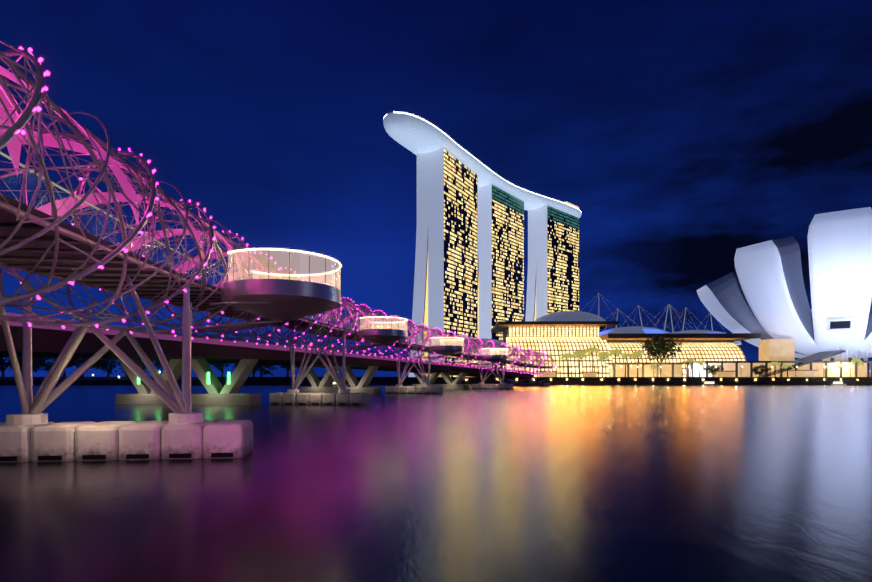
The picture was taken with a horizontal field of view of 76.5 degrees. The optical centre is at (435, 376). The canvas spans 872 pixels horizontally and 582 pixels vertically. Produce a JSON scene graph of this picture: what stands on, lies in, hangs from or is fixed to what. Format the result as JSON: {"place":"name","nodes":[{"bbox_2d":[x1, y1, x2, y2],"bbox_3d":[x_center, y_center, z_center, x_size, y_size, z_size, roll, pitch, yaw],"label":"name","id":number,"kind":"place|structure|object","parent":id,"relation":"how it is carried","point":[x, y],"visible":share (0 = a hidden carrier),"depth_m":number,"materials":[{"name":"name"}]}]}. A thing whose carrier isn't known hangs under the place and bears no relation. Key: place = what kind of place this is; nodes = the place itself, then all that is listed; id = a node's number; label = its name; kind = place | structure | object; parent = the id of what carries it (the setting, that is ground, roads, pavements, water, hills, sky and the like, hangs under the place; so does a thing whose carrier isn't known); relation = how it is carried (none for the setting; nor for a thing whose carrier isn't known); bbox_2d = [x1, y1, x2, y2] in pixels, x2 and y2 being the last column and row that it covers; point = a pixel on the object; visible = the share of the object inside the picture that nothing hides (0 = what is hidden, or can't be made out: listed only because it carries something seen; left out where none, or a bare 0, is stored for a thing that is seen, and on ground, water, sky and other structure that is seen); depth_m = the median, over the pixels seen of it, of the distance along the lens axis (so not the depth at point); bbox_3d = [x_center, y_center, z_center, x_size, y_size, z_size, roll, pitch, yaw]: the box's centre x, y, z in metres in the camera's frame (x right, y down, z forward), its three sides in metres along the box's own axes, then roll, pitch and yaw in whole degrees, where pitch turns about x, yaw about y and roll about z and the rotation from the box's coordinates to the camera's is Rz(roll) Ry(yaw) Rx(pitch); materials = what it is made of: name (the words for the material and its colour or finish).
{"place":"outdoors","nodes":[
{"label":"outdoors","id":0,"kind":"place"},
{"bbox_2d":[0,275,505,413],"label":"bridge support columns","id":1,"kind":"structure","parent":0,"point":[44,397],"depth_m":34.77,"materials":[{"name":"grey metal"}]},
{"bbox_2d":[0,193,551,367],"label":"bridge deck","id":2,"kind":"structure","parent":1,"relation":"on","point":[7,218],"depth_m":28.90,"materials":[{"name":"brown"}]},
{"bbox_2d":[192,250,340,333],"bbox_3d":[-14.336,-6.752,48.063,11.864,6.161,12.518,0,0,1],"label":"viewing platform","id":3,"kind":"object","parent":2,"relation":"on","point":[277,300],"visible":0.88,"depth_m":44.71,"materials":[{"name":"grey metal"}]},
{"bbox_2d":[228,250,340,288],"bbox_3d":[-13.407,-8.708,48.471,10.005,2.250,11.164,0,0,1],"label":"platform railing","id":4,"kind":"object","parent":3,"relation":"on","point":[296,278],"visible":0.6,"depth_m":43.63,"materials":[{"name":"glass"}]},
{"bbox_2d":[227,248,341,275],"bbox_3d":[-12.860,-9.883,48.458,9.050,0.121,11.304,0,0,1],"label":"platform rim light","id":5,"kind":"object","parent":4,"relation":"on","point":[288,250],"visible":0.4,"depth_m":44.38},
{"bbox_2d":[0,40,553,373],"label":"helix bridge struts","id":6,"kind":"object","parent":2,"relation":"attached to","point":[18,212],"visible":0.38,"depth_m":32.01,"materials":[{"name":"metal"}]},
{"bbox_2d":[0,49,555,374],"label":"bridge helix tubes","id":7,"kind":"object","parent":2,"relation":"attached to","point":[7,136],"visible":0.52,"depth_m":32.18},
{"bbox_2d":[0,66,553,363],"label":"bridge canopy","id":8,"kind":"object","parent":7,"relation":"attached to","point":[13,145],"visible":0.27,"depth_m":36.19,"materials":[{"name":"purple metal"}]},
{"bbox_2d":[19,47,555,374],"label":"bridge lights","id":9,"kind":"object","parent":7,"relation":"attached to","point":[47,73],"depth_m":52.42},
{"bbox_2d":[23,167,550,366],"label":"helix bridge posts","id":10,"kind":"object","parent":2,"relation":"on","point":[157,249],"visible":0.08,"depth_m":28.98,"materials":[{"name":"grey metal"}]},
{"bbox_2d":[0,151,552,364],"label":"helix bridge handrail","id":11,"kind":"object","parent":10,"relation":"attached to","point":[32,171],"visible":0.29,"depth_m":24.88,"materials":[{"name":"metal"}]},
{"bbox_2d":[345,317,407,350],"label":"viewing platform","id":12,"kind":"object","parent":2,"relation":"on","point":[380,337],"visible":0.92,"depth_m":108.29,"materials":[{"name":"metal"}]},
{"bbox_2d":[361,317,406,329],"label":"platform railing","id":13,"kind":"object","parent":12,"relation":"on","point":[386,324],"visible":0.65,"depth_m":108.89,"materials":[{"name":"clear glass"}]},
{"bbox_2d":[361,317,407,322],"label":"platform rim light","id":14,"kind":"object","parent":13,"relation":"on","point":[388,322],"visible":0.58,"depth_m":115.28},
{"bbox_2d":[423,338,463,359],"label":"viewing platform","id":15,"kind":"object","parent":2,"relation":"on","point":[445,350],"visible":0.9,"depth_m":160.17,"materials":[{"name":"grey metal"}]},
{"bbox_2d":[432,338,463,345],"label":"platform railing","id":16,"kind":"object","parent":15,"relation":"attached to","point":[450,342],"visible":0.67,"depth_m":162.24,"materials":[{"name":"glass"}]},
{"bbox_2d":[434,337,463,339],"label":"platform rim light","id":17,"kind":"object","parent":15,"relation":"attached to","point":[449,337],"visible":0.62,"depth_m":159.15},
{"bbox_2d":[473,349,507,365],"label":"viewing platform","id":18,"kind":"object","parent":2,"relation":"on","point":[492,359],"visible":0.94,"depth_m":198.92,"materials":[{"name":"grey metal"}]},
{"bbox_2d":[481,349,507,354],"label":"platform railing","id":19,"kind":"object","parent":18,"relation":"attached to","point":[495,351],"visible":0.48,"depth_m":198.39,"materials":[{"name":"glass"}]},
{"bbox_2d":[1,157,551,364],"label":"glass bridge balustrade","id":20,"kind":"object","parent":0,"point":[110,226],"visible":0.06,"depth_m":23.74,"materials":[{"name":"clear glass"}]},
{"bbox_2d":[0,385,871,581],"bbox_3d":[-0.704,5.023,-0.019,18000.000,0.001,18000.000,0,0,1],"label":"water","id":21,"kind":"structure","parent":0,"point":[662,483],"depth_m":23.78,"materials":[{"name":"blue liquid"}]},
{"bbox_2d":[0,382,512,461],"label":"bridge pier bases","id":22,"kind":"object","parent":21,"relation":"on","point":[41,438],"visible":0.73,"depth_m":33.65,"materials":[{"name":"concrete"}]},
{"bbox_2d":[0,312,549,404],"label":"road bridge","id":23,"kind":"structure","parent":21,"relation":"on","point":[51,342],"depth_m":100.66,"materials":[{"name":"concrete"}]},
{"bbox_2d":[137,372,229,383],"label":"pier lights","id":24,"kind":"object","parent":23,"relation":"attached to","point":[208,378],"visible":0.67,"depth_m":100.07},
{"bbox_2d":[333,382,842,383],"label":"boat cabins","id":25,"kind":"object","parent":21,"relation":"on","point":[713,382],"visible":0.79,"depth_m":315.32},
{"bbox_2d":[330,384,845,385],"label":"boat hulls","id":26,"kind":"object","parent":21,"relation":"on","point":[702,384],"visible":0.56,"depth_m":314.26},
{"bbox_2d":[0,377,871,384],"bbox_3d":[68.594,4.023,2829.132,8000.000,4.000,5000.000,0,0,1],"label":"promenade","id":27,"kind":"structure","parent":0,"point":[92,381],"depth_m":328.47,"materials":[{"name":"grey concrete"}]},
{"bbox_2d":[0,335,769,378],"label":"trees","id":28,"kind":"object","parent":27,"relation":"on","point":[661,348],"depth_m":439.26,"materials":[{"name":"green plant"}]},
{"bbox_2d":[408,148,477,376],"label":"hotel tower","id":29,"kind":"structure","parent":27,"relation":"on","point":[445,295],"depth_m":479.16,"materials":[{"name":"grey"}]},
{"bbox_2d":[478,184,523,368],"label":"hotel tower","id":30,"kind":"structure","parent":27,"relation":"on","point":[500,254],"depth_m":567.53,"materials":[{"name":"grey"}]},
{"bbox_2d":[217,377,871,379],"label":"quay hedge rail","id":31,"kind":"object","parent":27,"relation":"on","point":[607,378],"visible":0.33,"depth_m":329.22,"materials":[{"name":"black"}]},
{"bbox_2d":[525,205,578,320],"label":"hotel tower","id":32,"kind":"structure","parent":27,"relation":"on","point":[553,264],"depth_m":638.14,"materials":[{"name":"grey"}]},
{"bbox_2d":[383,111,581,217],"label":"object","id":33,"kind":"structure","parent":32,"relation":"on","point":[414,134],"depth_m":471.68,"materials":[{"name":"white metal"}]},
{"bbox_2d":[506,337,611,376],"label":"building facade","id":34,"kind":"structure","parent":27,"relation":"on","point":[556,348],"depth_m":356.82,"materials":[{"name":"yellow glass"}]},
{"bbox_2d":[479,347,646,376],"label":"palms","id":35,"kind":"object","parent":27,"relation":"on","point":[582,353],"depth_m":338.98,"materials":[{"name":"green plant"}]},
{"bbox_2d":[443,311,760,368],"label":"shoppes roofs","id":36,"kind":"structure","parent":27,"relation":"on","point":[635,334],"depth_m":373.67,"materials":[{"name":"grey metal"}]},
{"bbox_2d":[509,327,598,336],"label":"building facade","id":37,"kind":"structure","parent":36,"relation":"attached to","point":[551,331],"depth_m":377.61,"materials":[{"name":"yellow glass"}]},
{"bbox_2d":[507,293,721,336],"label":"roof masts","id":38,"kind":"object","parent":36,"relation":"on","point":[632,320],"visible":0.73,"depth_m":425.88},
{"bbox_2d":[424,370,817,376],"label":"kiosks","id":39,"kind":"object","parent":27,"relation":"on","point":[801,373],"visible":0.48,"depth_m":331.39,"materials":[{"name":"grey"}]},
{"bbox_2d":[466,365,857,379],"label":"quay lamps","id":40,"kind":"object","parent":27,"relation":"on","point":[653,379],"visible":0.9,"depth_m":327.68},
{"bbox_2d":[608,343,745,376],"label":"glass facade","id":41,"kind":"structure","parent":27,"relation":"on","point":[715,351],"depth_m":355.78,"materials":[{"name":"yellow glass"}]},
{"bbox_2d":[505,367,850,379],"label":"banners","id":42,"kind":"object","parent":27,"relation":"on","point":[740,378],"visible":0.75,"depth_m":328.93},
{"bbox_2d":[606,361,871,376],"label":"waterfront arcade","id":43,"kind":"object","parent":27,"relation":"on","point":[674,369],"visible":0.54,"depth_m":346.81,"materials":[{"name":"grey"}]},
{"bbox_2d":[649,358,863,376],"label":"palms","id":44,"kind":"object","parent":27,"relation":"on","point":[787,365],"depth_m":332.20,"materials":[{"name":"plant"}]},
{"bbox_2d":[696,207,871,358],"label":"art science museum petals","id":45,"kind":"object","parent":27,"relation":"on","point":[767,299],"visible":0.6,"depth_m":342.25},
{"bbox_2d":[759,339,868,376],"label":"museum entrance building","id":46,"kind":"structure","parent":27,"relation":"on","point":[776,349],"depth_m":353.63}
]}

